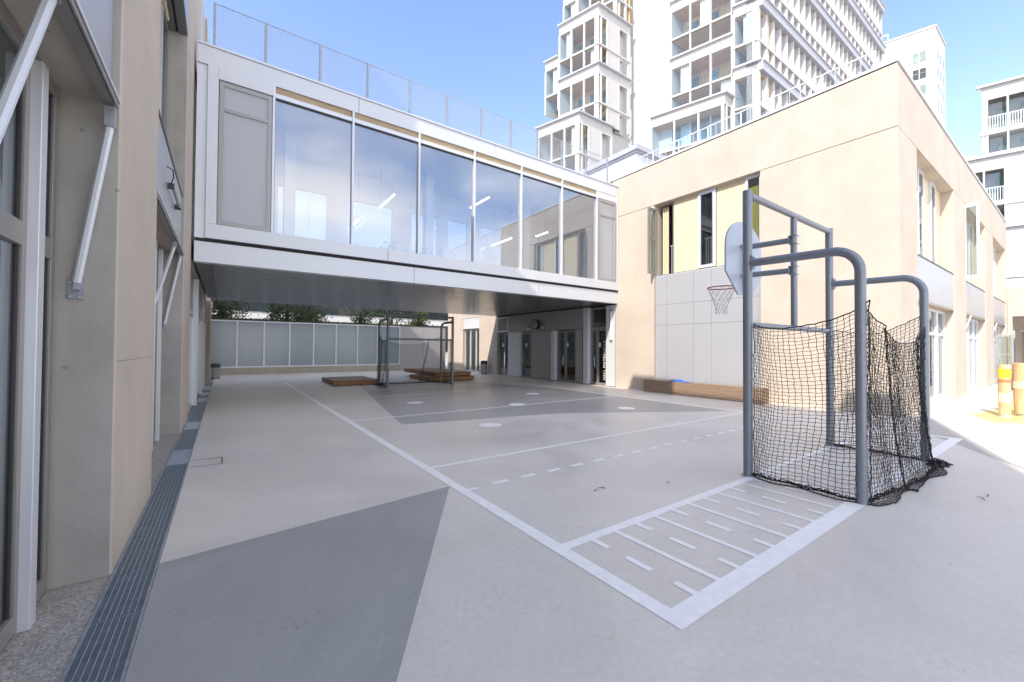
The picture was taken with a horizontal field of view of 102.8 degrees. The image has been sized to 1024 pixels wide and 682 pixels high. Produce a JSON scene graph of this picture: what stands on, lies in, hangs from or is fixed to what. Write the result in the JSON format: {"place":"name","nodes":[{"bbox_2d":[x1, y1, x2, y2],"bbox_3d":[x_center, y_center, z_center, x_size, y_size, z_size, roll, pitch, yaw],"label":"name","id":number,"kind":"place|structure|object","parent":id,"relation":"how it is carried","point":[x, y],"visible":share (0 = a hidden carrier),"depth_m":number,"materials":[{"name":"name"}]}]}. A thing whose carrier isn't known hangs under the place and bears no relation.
{"place":"outdoors","nodes":[
{"label":"outdoors","id":0,"kind":"place"},
{"bbox_2d":[0,389,202,681],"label":"aggregate path","id":1,"kind":"structure","parent":0,"point":[42,649],"depth_m":2.44,"materials":[{"name":"grey gravel"}]},
{"bbox_2d":[213,186,504,362],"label":"building","id":2,"kind":"structure","parent":0,"point":[372,227],"depth_m":39.66,"materials":[{"name":"white glass"}]},
{"bbox_2d":[213,298,447,319],"bbox_3d":[-19.474,-3.559,36.406,50.000,2.150,0.080,1,-1,-35],"label":"strip window","id":3,"kind":"structure","parent":2,"relation":"in","point":[253,305],"depth_m":38.42,"materials":[{"name":"clear glass"}]},
{"bbox_2d":[223,318,504,351],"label":"strip window","id":4,"kind":"structure","parent":2,"relation":"in","point":[446,348],"depth_m":45.00,"materials":[{"name":"clear glass"}]},
{"bbox_2d":[379,237,403,250],"bbox_3d":[-3.882,-2.845,13.096,0.625,0.925,0.840,0,-1,18],"label":"pot plant","id":5,"kind":"object","parent":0,"point":[389,246],"visible":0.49,"depth_m":13.01,"materials":[{"name":"green plant"}]},
{"bbox_2d":[71,362,1023,681],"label":"ground","id":6,"kind":"structure","parent":0,"point":[925,582],"depth_m":3.84,"materials":[{"name":"concrete"}]},
{"bbox_2d":[0,0,211,652],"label":"school building","id":7,"kind":"structure","parent":6,"relation":"on","point":[105,348],"depth_m":2.94,"materials":[{"name":"beige concrete"}]},
{"bbox_2d":[0,0,30,652],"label":"window frame","id":8,"kind":"structure","parent":7,"relation":"in","point":[13,224],"depth_m":2.36,"materials":[{"name":"grey metal"}]},
{"bbox_2d":[35,54,58,602],"bbox_3d":[-3.087,-0.037,2.645,0.060,3.480,0.420,1,-1,-35],"label":"window frame","id":9,"kind":"structure","parent":7,"relation":"in","point":[52,140],"depth_m":2.77,"materials":[{"name":"grey metal"}]},
{"bbox_2d":[153,242,158,442],"bbox_3d":[-6.117,0.014,6.944,0.060,3.480,0.740,1,-1,-35],"label":"window frame","id":10,"kind":"structure","parent":7,"relation":"in","point":[157,242],"depth_m":7.21,"materials":[{"name":"grey metal"}]},
{"bbox_2d":[159,0,162,112],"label":"window frame","id":11,"kind":"structure","parent":7,"relation":"in","point":[161,31],"depth_m":7.06,"materials":[{"name":"metal"}]},
{"bbox_2d":[161,7,167,130],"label":"window frame","id":12,"kind":"structure","parent":7,"relation":"in","point":[165,26],"depth_m":7.63,"materials":[{"name":"grey metal"}]},
{"bbox_2d":[166,166,180,209],"bbox_3d":[-5.146,-2.296,6.222,0.088,0.208,1.464,1,-1,-35],"label":"wall lamp","id":13,"kind":"object","parent":7,"relation":"attached to","point":[171,185],"visible":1,"depth_m":6.02,"materials":[{"name":"grey metal"}]},
{"bbox_2d":[188,310,193,412],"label":"window frame","id":14,"kind":"structure","parent":7,"relation":"in","point":[191,313],"depth_m":11.10,"materials":[{"name":"metal"}]},
{"bbox_2d":[197,318,199,395],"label":"window frame","id":15,"kind":"structure","parent":7,"relation":"in","point":[198,318],"depth_m":14.16,"materials":[{"name":"metal"}]},
{"bbox_2d":[201,0,204,40],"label":"window frame","id":16,"kind":"structure","parent":7,"relation":"in","point":[203,1],"depth_m":12.77,"materials":[{"name":"metal"}]},
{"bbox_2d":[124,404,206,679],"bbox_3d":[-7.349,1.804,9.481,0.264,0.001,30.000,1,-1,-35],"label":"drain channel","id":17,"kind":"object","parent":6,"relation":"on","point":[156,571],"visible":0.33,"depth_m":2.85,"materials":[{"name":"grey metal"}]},
{"bbox_2d":[59,610,144,681],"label":"drain grate","id":18,"kind":"object","parent":17,"relation":"in","point":[103,651],"visible":1,"depth_m":2.25,"materials":[{"name":"metal"}]},
{"bbox_2d":[87,547,163,624],"bbox_3d":[-2.741,1.740,2.944,0.260,0.042,1.004,1,-1,-35],"label":"drain grate","id":19,"kind":"object","parent":17,"relation":"in","point":[127,590],"visible":0.97,"depth_m":2.86,"materials":[{"name":"metal"}]},
{"bbox_2d":[121,508,174,555],"bbox_3d":[-3.317,1.749,3.761,0.260,0.042,1.004,1,-1,-35],"label":"drain grate","id":20,"kind":"object","parent":17,"relation":"in","point":[150,531],"visible":0.96,"depth_m":3.69,"materials":[{"name":"metal"}]},
{"bbox_2d":[142,482,182,513],"bbox_3d":[-3.894,1.759,4.579,0.260,0.042,1.004,1,-1,-35],"label":"drain grate","id":21,"kind":"object","parent":17,"relation":"in","point":[164,497],"visible":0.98,"depth_m":4.52,"materials":[{"name":"metal"}]},
{"bbox_2d":[156,463,188,485],"bbox_3d":[-4.470,1.768,5.396,0.260,0.042,1.004,1,-1,-35],"label":"drain grate","id":22,"kind":"object","parent":17,"relation":"in","point":[171,474],"visible":0.95,"depth_m":5.36,"materials":[{"name":"metal"}]},
{"bbox_2d":[165,449,192,465],"bbox_3d":[-5.046,1.778,6.213,0.260,0.042,1.004,1,-1,-35],"label":"drain grate","id":23,"kind":"object","parent":17,"relation":"in","point":[179,457],"visible":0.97,"depth_m":6.17,"materials":[{"name":"metal"}]},
{"bbox_2d":[173,438,195,450],"bbox_3d":[-5.622,1.788,7.031,0.260,0.042,1.004,1,-1,-35],"label":"drain grate","id":24,"kind":"object","parent":17,"relation":"in","point":[185,444],"visible":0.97,"depth_m":6.99,"materials":[{"name":"metal"}]},
{"bbox_2d":[179,429,198,438],"bbox_3d":[-6.198,1.797,7.848,0.260,0.042,1.004,1,-1,-35],"label":"drain grate","id":25,"kind":"object","parent":17,"relation":"in","point":[189,433],"visible":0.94,"depth_m":7.84,"materials":[{"name":"metal"}]},
{"bbox_2d":[183,421,200,429],"bbox_3d":[-6.774,1.807,8.665,0.260,0.042,1.004,1,-1,-35],"label":"drain grate","id":26,"kind":"object","parent":17,"relation":"in","point":[191,425],"visible":0.91,"depth_m":8.65,"materials":[{"name":"metal"}]},
{"bbox_2d":[187,415,202,421],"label":"drain grate","id":27,"kind":"object","parent":17,"relation":"in","point":[196,418],"visible":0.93,"depth_m":9.48,"materials":[{"name":"metal"}]},
{"bbox_2d":[190,410,204,415],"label":"drain grate","id":28,"kind":"object","parent":17,"relation":"in","point":[196,412],"visible":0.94,"depth_m":10.33,"materials":[{"name":"metal"}]},
{"bbox_2d":[193,405,205,409],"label":"drain grate","id":29,"kind":"object","parent":17,"relation":"in","point":[202,407],"visible":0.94,"depth_m":11.17,"materials":[{"name":"metal"}]},
{"bbox_2d":[210,363,220,378],"bbox_3d":[-15.413,1.556,21.174,0.540,0.780,0.540,1,-1,-35],"label":"litter bin","id":30,"kind":"object","parent":6,"relation":"on","point":[215,368],"visible":0.78,"depth_m":21.00,"materials":[{"name":"grey metal"}]},
{"bbox_2d":[211,298,256,319],"bbox_3d":[-18.336,-0.716,25.607,2.886,5.441,4.165,0,-1,14],"label":"olive tree","id":31,"kind":"object","parent":6,"relation":"on","point":[222,312],"visible":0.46,"depth_m":25.66,"materials":[{"name":"green plant"}]},
{"bbox_2d":[124,486,449,681],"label":"dark floor panel","id":32,"kind":"structure","parent":6,"relation":"on","point":[334,599],"depth_m":2.69,"materials":[{"name":"concrete"}]},
{"bbox_2d":[258,303,317,322],"bbox_3d":[-15.175,-0.614,27.485,3.658,5.338,3.173,1,-1,-35],"label":"olive tree","id":33,"kind":"object","parent":6,"relation":"on","point":[275,314],"visible":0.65,"depth_m":27.27,"materials":[{"name":"green plant"}]},
{"bbox_2d":[211,319,399,374],"bbox_3d":[-12.711,0.447,26.413,11.140,3.200,0.270,1,-1,-35],"label":"glazed fence","id":34,"kind":"object","parent":6,"relation":"on","point":[240,347],"visible":0.8,"depth_m":25.71,"materials":[{"name":"glass"}]},
{"bbox_2d":[285,304,333,322],"bbox_3d":[-14.566,-0.555,29.436,3.082,5.291,3.365,0,-1,11],"label":"olive tree","id":35,"kind":"object","parent":6,"relation":"on","point":[316,318],"visible":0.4,"depth_m":29.34,"materials":[{"name":"green plant"}]},
{"bbox_2d":[212,317,438,326],"bbox_3d":[-11.654,-0.801,28.011,14.548,1.148,0.594,1,-1,-35],"label":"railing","id":36,"kind":"object","parent":6,"relation":"on","point":[279,320],"visible":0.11,"depth_m":26.16,"materials":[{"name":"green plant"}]},
{"bbox_2d":[322,376,376,385],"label":"timber platform","id":37,"kind":"structure","parent":6,"relation":"on","point":[349,380],"depth_m":18.46,"materials":[{"name":"brown wood"}]},
{"bbox_2d":[345,308,382,324],"bbox_3d":[-11.126,-0.471,30.392,3.044,5.198,2.920,1,-1,-35],"label":"olive tree","id":38,"kind":"object","parent":6,"relation":"on","point":[360,319],"visible":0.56,"depth_m":30.15,"materials":[{"name":"green plant"}]},
{"bbox_2d":[374,310,408,325],"bbox_3d":[-9.371,-0.338,31.812,2.965,5.000,3.065,0,-1,3],"label":"olive tree","id":39,"kind":"object","parent":6,"relation":"on","point":[391,320],"visible":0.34,"depth_m":31.79,"materials":[{"name":"green plant"}]},
{"bbox_2d":[403,312,433,325],"bbox_3d":[-7.342,-0.278,32.496,3.278,4.928,2.788,1,-1,-35],"label":"olive tree","id":40,"kind":"object","parent":6,"relation":"on","point":[418,321],"visible":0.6,"depth_m":32.22,"materials":[{"name":"green plant"}]},
{"bbox_2d":[399,325,445,369],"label":"boundary wall","id":41,"kind":"structure","parent":6,"relation":"on","point":[423,332],"depth_m":30.46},
{"bbox_2d":[404,368,473,380],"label":"timber platform","id":42,"kind":"structure","parent":6,"relation":"on","point":[462,375],"depth_m":21.38,"materials":[{"name":"brown wood"}]},
{"bbox_2d":[480,361,486,373],"bbox_3d":[-1.805,1.688,26.237,0.450,0.850,0.450,1,-1,-35],"label":"litter bin","id":43,"kind":"object","parent":6,"relation":"on","point":[483,367],"visible":0.98,"depth_m":26.07,"materials":[{"name":"grey metal"}]},
{"bbox_2d":[359,380,723,424],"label":"grey floor panel","id":44,"kind":"structure","parent":6,"relation":"on","point":[436,400],"depth_m":12.73,"materials":[{"name":"concrete"}]},
{"bbox_2d":[375,313,453,387],"bbox_3d":[-4.392,0.422,18.521,3.267,3.100,1.612,1,-1,-35],"label":"goal","id":45,"kind":"object","parent":44,"relation":"on","point":[386,351],"visible":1,"depth_m":18.66,"materials":[{"name":"metal"}]},
{"bbox_2d":[283,379,961,629],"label":"court lines","id":46,"kind":"object","parent":6,"relation":"on","point":[694,607],"visible":0.82,"depth_m":3.85,"materials":[{"name":"white paint"}]},
{"bbox_2d":[643,379,767,403],"bbox_3d":[6.622,1.739,14.496,0.374,0.475,4.400,1,-1,-35],"label":"bench","id":47,"kind":"object","parent":6,"relation":"on","point":[719,391],"visible":0.83,"depth_m":14.22,"materials":[{"name":"brown wood"}]},
{"bbox_2d":[448,57,1013,416],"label":"school building","id":48,"kind":"structure","parent":6,"relation":"on","point":[872,168],"depth_m":14.13,"materials":[{"name":"beige concrete"}]},
{"bbox_2d":[194,39,618,315],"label":"link bridge","id":49,"kind":"structure","parent":48,"relation":"attached to","point":[264,130],"depth_m":13.51,"materials":[{"name":"metal"}]},
{"bbox_2d":[276,183,327,240],"bbox_3d":[-7.209,-4.028,14.065,1.600,2.420,0.080,1,-1,-35],"label":"rear window frame","id":50,"kind":"structure","parent":49,"relation":"in","point":[281,185],"depth_m":14.15,"materials":[{"name":"metal"}]},
{"bbox_2d":[347,198,392,248],"bbox_3d":[-5.329,-3.995,15.389,1.700,2.420,0.080,1,-1,-35],"label":"rear window frame","id":51,"kind":"structure","parent":49,"relation":"in","point":[355,200],"depth_m":15.43,"materials":[{"name":"metal"}]},
{"bbox_2d":[379,158,394,207],"bbox_3d":[-4.294,-5.462,14.044,0.055,1.378,1.500,1,-1,-35],"label":"tube lamp","id":52,"kind":"object","parent":49,"relation":"hanging from","point":[387,200],"visible":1,"depth_m":13.52,"materials":[{"name":"white plastic"}]},
{"bbox_2d":[213,2,607,181],"bbox_3d":[-1.495,-7.434,13.716,13.780,1.110,0.060,1,-1,-35],"label":"railing","id":53,"kind":"object","parent":49,"relation":"on","point":[417,111],"visible":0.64,"depth_m":12.17,"materials":[{"name":"metal"}]},
{"bbox_2d":[410,211,437,255],"bbox_3d":[-3.572,-3.964,16.628,1.200,2.420,0.080,1,-1,-35],"label":"rear window frame","id":54,"kind":"structure","parent":49,"relation":"in","point":[413,212],"depth_m":16.92,"materials":[{"name":"metal"}]},
{"bbox_2d":[438,248,464,259],"bbox_3d":[-2.148,-2.804,14.534,0.850,0.850,0.420,1,-1,-35],"label":"desk","id":55,"kind":"object","parent":49,"relation":"on","point":[451,253],"visible":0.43,"depth_m":14.35,"materials":[{"name":"white"}]},
{"bbox_2d":[447,218,467,260],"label":"rear window frame","id":56,"kind":"structure","parent":49,"relation":"in","point":[457,221],"depth_m":17.73,"materials":[{"name":"metal"}]},
{"bbox_2d":[480,225,502,265],"bbox_3d":[-0.957,-3.918,18.471,1.200,2.420,0.080,1,-1,-35],"label":"rear window frame","id":57,"kind":"structure","parent":49,"relation":"in","point":[480,225],"depth_m":18.56,"materials":[{"name":"metal"}]},
{"bbox_2d":[492,205,511,245],"bbox_3d":[-0.449,-5.155,17.608,0.055,1.828,1.500,1,-1,-35],"label":"tube lamp","id":58,"kind":"object","parent":49,"relation":"hanging from","point":[493,231],"visible":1,"depth_m":18.13,"materials":[{"name":"white"}]},
{"bbox_2d":[529,235,539,270],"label":"rear window frame","id":59,"kind":"structure","parent":49,"relation":"in","point":[538,238],"depth_m":20.05,"materials":[{"name":"metal"}]},
{"bbox_2d":[465,330,470,370],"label":"window frame","id":60,"kind":"structure","parent":48,"relation":"in","point":[465,330],"depth_m":29.35,"materials":[{"name":"metal"}]},
{"bbox_2d":[471,329,476,371],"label":"window frame","id":61,"kind":"structure","parent":48,"relation":"in","point":[473,329],"depth_m":28.73,"materials":[{"name":"metal"}]},
{"bbox_2d":[476,329,478,371],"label":"window frame","id":62,"kind":"structure","parent":48,"relation":"in","point":[477,329],"depth_m":28.10,"materials":[{"name":"metal"}]},
{"bbox_2d":[499,333,507,374],"bbox_3d":[-0.429,0.809,25.174,0.080,2.570,1.220,1,-1,-35],"label":"door","id":63,"kind":"structure","parent":48,"relation":"in","point":[500,334],"depth_m":25.60,"materials":[{"name":"grey metal"}]},
{"bbox_2d":[522,332,530,377],"bbox_3d":[0.865,0.787,23.266,0.162,2.570,1.050,1,-1,-35],"label":"door","id":64,"kind":"structure","parent":48,"relation":"in","point":[523,333],"depth_m":23.63,"materials":[{"name":"grey metal"}]},
{"bbox_2d":[532,320,539,329],"bbox_3d":[1.301,-0.892,22.253,0.205,0.537,0.537,1,-1,-35],"label":"wall clock","id":65,"kind":"object","parent":48,"relation":"attached to","point":[535,324],"depth_m":22.13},
{"bbox_2d":[557,330,576,382],"bbox_3d":[2.764,0.755,20.574,0.164,2.570,1.460,1,-1,-35],"label":"door","id":66,"kind":"structure","parent":48,"relation":"in","point":[558,332],"depth_m":20.66,"materials":[{"name":"grey metal"}]},
{"bbox_2d":[591,329,605,385],"bbox_3d":[4.009,0.734,18.808,0.164,2.570,1.060,1,-1,-35],"label":"door","id":67,"kind":"structure","parent":48,"relation":"in","point":[598,346],"depth_m":18.90,"materials":[{"name":"grey metal"}]},
{"bbox_2d":[591,307,605,328],"bbox_3d":[4.053,-1.055,18.860,0.080,0.990,1.060,1,-1,-35],"label":"transom window","id":68,"kind":"structure","parent":48,"relation":"in","point":[592,309],"depth_m":19.09,"materials":[{"name":"grey metal"}]},
{"bbox_2d":[610,310,611,340],"bbox_3d":[4.364,-0.682,18.011,0.060,1.400,0.080,1,-1,-35],"label":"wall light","id":69,"kind":"object","parent":48,"relation":"attached to","point":[610,325],"visible":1,"depth_m":17.99,"materials":[{"name":"white plastic"}]},
{"bbox_2d":[579,143,665,180],"bbox_3d":[5.457,-8.254,25.581,4.250,3.400,9.030,1,-1,-35],"label":"roof hut","id":70,"kind":"object","parent":48,"relation":"on","point":[628,154],"visible":0.11,"depth_m":21.58,"materials":[{"name":"grey metal"}]},
{"bbox_2d":[454,50,875,242],"bbox_3d":[2.686,-7.420,21.116,0.040,0.595,24.720,1,-1,-35],"label":"roof railing","id":71,"kind":"object","parent":48,"relation":"on","point":[778,95],"visible":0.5,"depth_m":13.64,"materials":[{"name":"white metal"}]},
{"bbox_2d":[673,201,673,272],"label":"window frame","id":72,"kind":"structure","parent":48,"relation":"in","point":[673,201],"depth_m":15.86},
{"bbox_2d":[698,188,716,268],"bbox_3d":[7.043,-4.053,14.770,0.070,2.790,0.670,1,-1,-35],"label":"window frame","id":73,"kind":"structure","parent":48,"relation":"in","point":[713,190],"depth_m":14.58,"materials":[{"name":"metal"}]},
{"bbox_2d":[745,173,759,241],"bbox_3d":[7.968,-4.068,13.458,0.070,2.790,0.540,1,-1,-35],"label":"window frame","id":74,"kind":"structure","parent":48,"relation":"in","point":[747,179],"depth_m":13.43,"materials":[{"name":"metal"}]},
{"bbox_2d":[917,168,924,256],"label":"window frame","id":75,"kind":"structure","parent":48,"relation":"in","point":[920,175],"depth_m":13.06,"materials":[{"name":"white metal"}]},
{"bbox_2d":[928,181,936,263],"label":"window frame","id":76,"kind":"structure","parent":48,"relation":"in","point":[931,187],"depth_m":14.02,"materials":[{"name":"white metal"}]},
{"bbox_2d":[929,308,937,401],"bbox_3d":[14.003,0.453,13.615,1.317,3.090,0.190,1,-1,-35],"label":"glazed door","id":77,"kind":"structure","parent":48,"relation":"in","point":[934,362],"depth_m":13.93,"materials":[{"name":"white glass"}]},
{"bbox_2d":[937,310,945,399],"bbox_3d":[15.096,0.472,14.385,1.317,3.090,0.190,1,-1,-35],"label":"glazed door","id":78,"kind":"structure","parent":48,"relation":"in","point":[942,313],"depth_m":14.69,"materials":[{"name":"white glass"}]},
{"bbox_2d":[966,318,969,389],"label":"glazed door","id":79,"kind":"structure","parent":48,"relation":"in","point":[968,388],"depth_m":17.51,"materials":[{"name":"white metal"}]},
{"bbox_2d":[968,222,972,283],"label":"window frame","id":80,"kind":"structure","parent":48,"relation":"in","point":[970,227],"depth_m":18.42,"materials":[{"name":"white metal"}]},
{"bbox_2d":[969,319,974,388],"bbox_3d":[20.169,0.562,17.960,1.275,3.090,0.190,1,-1,-35],"label":"glazed door","id":81,"kind":"structure","parent":48,"relation":"in","point":[971,324],"depth_m":18.27,"materials":[{"name":"white glass"}]},
{"bbox_2d":[974,320,978,387],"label":"glazed door","id":82,"kind":"structure","parent":48,"relation":"in","point":[976,344],"depth_m":19.01,"materials":[{"name":"white glass"}]},
{"bbox_2d":[993,248,995,296],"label":"window frame","id":83,"kind":"structure","parent":48,"relation":"in","point":[994,250],"depth_m":22.98,"materials":[{"name":"white metal"}]},
{"bbox_2d":[994,325,996,363],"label":"glazed door","id":84,"kind":"structure","parent":48,"relation":"in","point":[995,332],"depth_m":22.62,"materials":[{"name":"white glass"}]},
{"bbox_2d":[997,326,999,364],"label":"glazed door","id":85,"kind":"structure","parent":48,"relation":"in","point":[998,327],"depth_m":23.40,"materials":[{"name":"glass"}]},
{"bbox_2d":[995,334,1013,383],"bbox_3d":[24.364,0.915,20.221,0.172,2.470,0.600,1,-1,-35],"label":"open door","id":86,"kind":"structure","parent":48,"relation":"in","point":[1009,335],"depth_m":20.42,"materials":[{"name":"metal"}]},
{"bbox_2d":[707,189,953,505],"bbox_3d":[4.472,-0.110,6.341,3.267,3.880,2.908,1,-1,-35],"label":"goal","id":87,"kind":"object","parent":6,"relation":"on","point":[744,261],"visible":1,"depth_m":5.45,"materials":[{"name":"metal"}]},
{"bbox_2d":[883,24,945,127],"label":"tower block","id":88,"kind":"structure","parent":6,"relation":"on","point":[920,53],"depth_m":67.19,"materials":[{"name":"white concrete"}]},
{"bbox_2d":[912,49,925,64],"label":"window","id":89,"kind":"structure","parent":88,"relation":"in","point":[919,56],"depth_m":67.09,"materials":[{"name":"white glass"}]},
{"bbox_2d":[913,65,925,80],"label":"window","id":90,"kind":"structure","parent":88,"relation":"in","point":[918,71],"depth_m":67.04,"materials":[{"name":"grey glass"}]},
{"bbox_2d":[917,82,925,94],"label":"window","id":91,"kind":"structure","parent":88,"relation":"in","point":[922,86],"depth_m":66.75,"materials":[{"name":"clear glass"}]},
{"bbox_2d":[914,418,1023,468],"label":"corner floor panel","id":92,"kind":"structure","parent":6,"relation":"on","point":[937,428],"depth_m":7.88,"materials":[{"name":"white concrete"}]},
{"bbox_2d":[972,400,1023,423],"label":"yellow floor panel","id":93,"kind":"structure","parent":6,"relation":"on","point":[991,415],"depth_m":10.39,"materials":[{"name":"paint"}]},
{"bbox_2d":[997,365,1011,417],"bbox_3d":[12.649,1.279,10.492,0.228,1.340,0.228,1,-1,-35],"label":"bollard","id":94,"kind":"object","parent":93,"relation":"on","point":[1004,376],"visible":1,"depth_m":10.42,"materials":[{"name":"metal"}]},
{"bbox_2d":[1012,363,1023,415],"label":"bollard","id":95,"kind":"object","parent":93,"relation":"on","point":[1018,383],"visible":1,"depth_m":10.62,"materials":[{"name":"metal"}]},
{"bbox_2d":[1007,287,1023,372],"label":"entrance annexe","id":96,"kind":"structure","parent":6,"relation":"on","point":[1015,302],"depth_m":23.57,"materials":[{"name":"beige concrete"}]},
{"bbox_2d":[205,0,1023,156],"label":"sky","id":97,"kind":"structure","parent":0,"point":[488,55],"materials":[{"name":"blue"}]},
{"bbox_2d":[535,0,886,171],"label":"tower block","id":98,"kind":"structure","parent":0,"point":[621,75],"depth_m":39.26,"materials":[{"name":"white concrete"}]},
{"bbox_2d":[602,88,605,103],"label":"inner window","id":99,"kind":"structure","parent":98,"relation":"in","point":[604,90],"depth_m":39.67,"materials":[{"name":"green glass"}]},
{"bbox_2d":[676,134,680,146],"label":"inner window","id":100,"kind":"structure","parent":98,"relation":"in","point":[678,136],"depth_m":39.30,"materials":[{"name":"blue glass"}]},
{"bbox_2d":[692,76,698,87],"bbox_3d":[17.689,-24.433,39.520,0.742,2.098,0.029,0,-1,39],"label":"inner window","id":101,"kind":"structure","parent":98,"relation":"in","point":[695,81],"depth_m":39.48,"materials":[{"name":"blue glass"}]},
{"bbox_2d":[692,20,698,29],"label":"inner window","id":102,"kind":"structure","parent":98,"relation":"in","point":[695,24],"depth_m":39.56,"materials":[{"name":"blue glass"}]},
{"bbox_2d":[700,125,706,139],"bbox_3d":[17.664,-18.857,37.986,0.908,2.098,0.029,0,-1,39],"label":"inner window","id":103,"kind":"structure","parent":98,"relation":"in","point":[703,132],"depth_m":37.89,"materials":[{"name":"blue glass"}]},
{"bbox_2d":[712,68,718,80],"bbox_3d":[19.052,-24.442,38.430,0.751,2.098,0.029,0,-1,39],"label":"inner window","id":104,"kind":"structure","parent":98,"relation":"in","point":[715,73],"depth_m":38.38,"materials":[{"name":"blue glass"}]},
{"bbox_2d":[712,10,718,20],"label":"inner window","id":105,"kind":"structure","parent":98,"relation":"in","point":[715,15],"depth_m":38.46,"materials":[{"name":"blue glass"}]},
{"bbox_2d":[965,75,1023,362],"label":"apartment building","id":106,"kind":"structure","parent":0,"point":[997,167],"depth_m":30.51,"materials":[{"name":"white paint"}]},
{"bbox_2d":[996,176,1003,199],"bbox_3d":[37.405,-11.487,31.262,0.511,2.150,0.038,0,-1,39],"label":"inner window","id":107,"kind":"structure","parent":106,"relation":"in","point":[999,180],"depth_m":31.28,"materials":[{"name":"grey glass"}]},
{"bbox_2d":[998,106,1006,127],"bbox_3d":[38.024,-17.048,31.611,0.511,2.150,0.038,0,-1,39],"label":"inner window","id":108,"kind":"structure","parent":106,"relation":"in","point":[1001,110],"depth_m":31.63,"materials":[{"name":"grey glass"}]},
{"bbox_2d":[999,141,1006,152],"bbox_3d":[38.009,-14.684,31.573,0.511,1.480,0.038,0,-1,39],"label":"inner window","id":109,"kind":"structure","parent":106,"relation":"in","point":[1002,145],"depth_m":31.61,"materials":[{"name":"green glass"}]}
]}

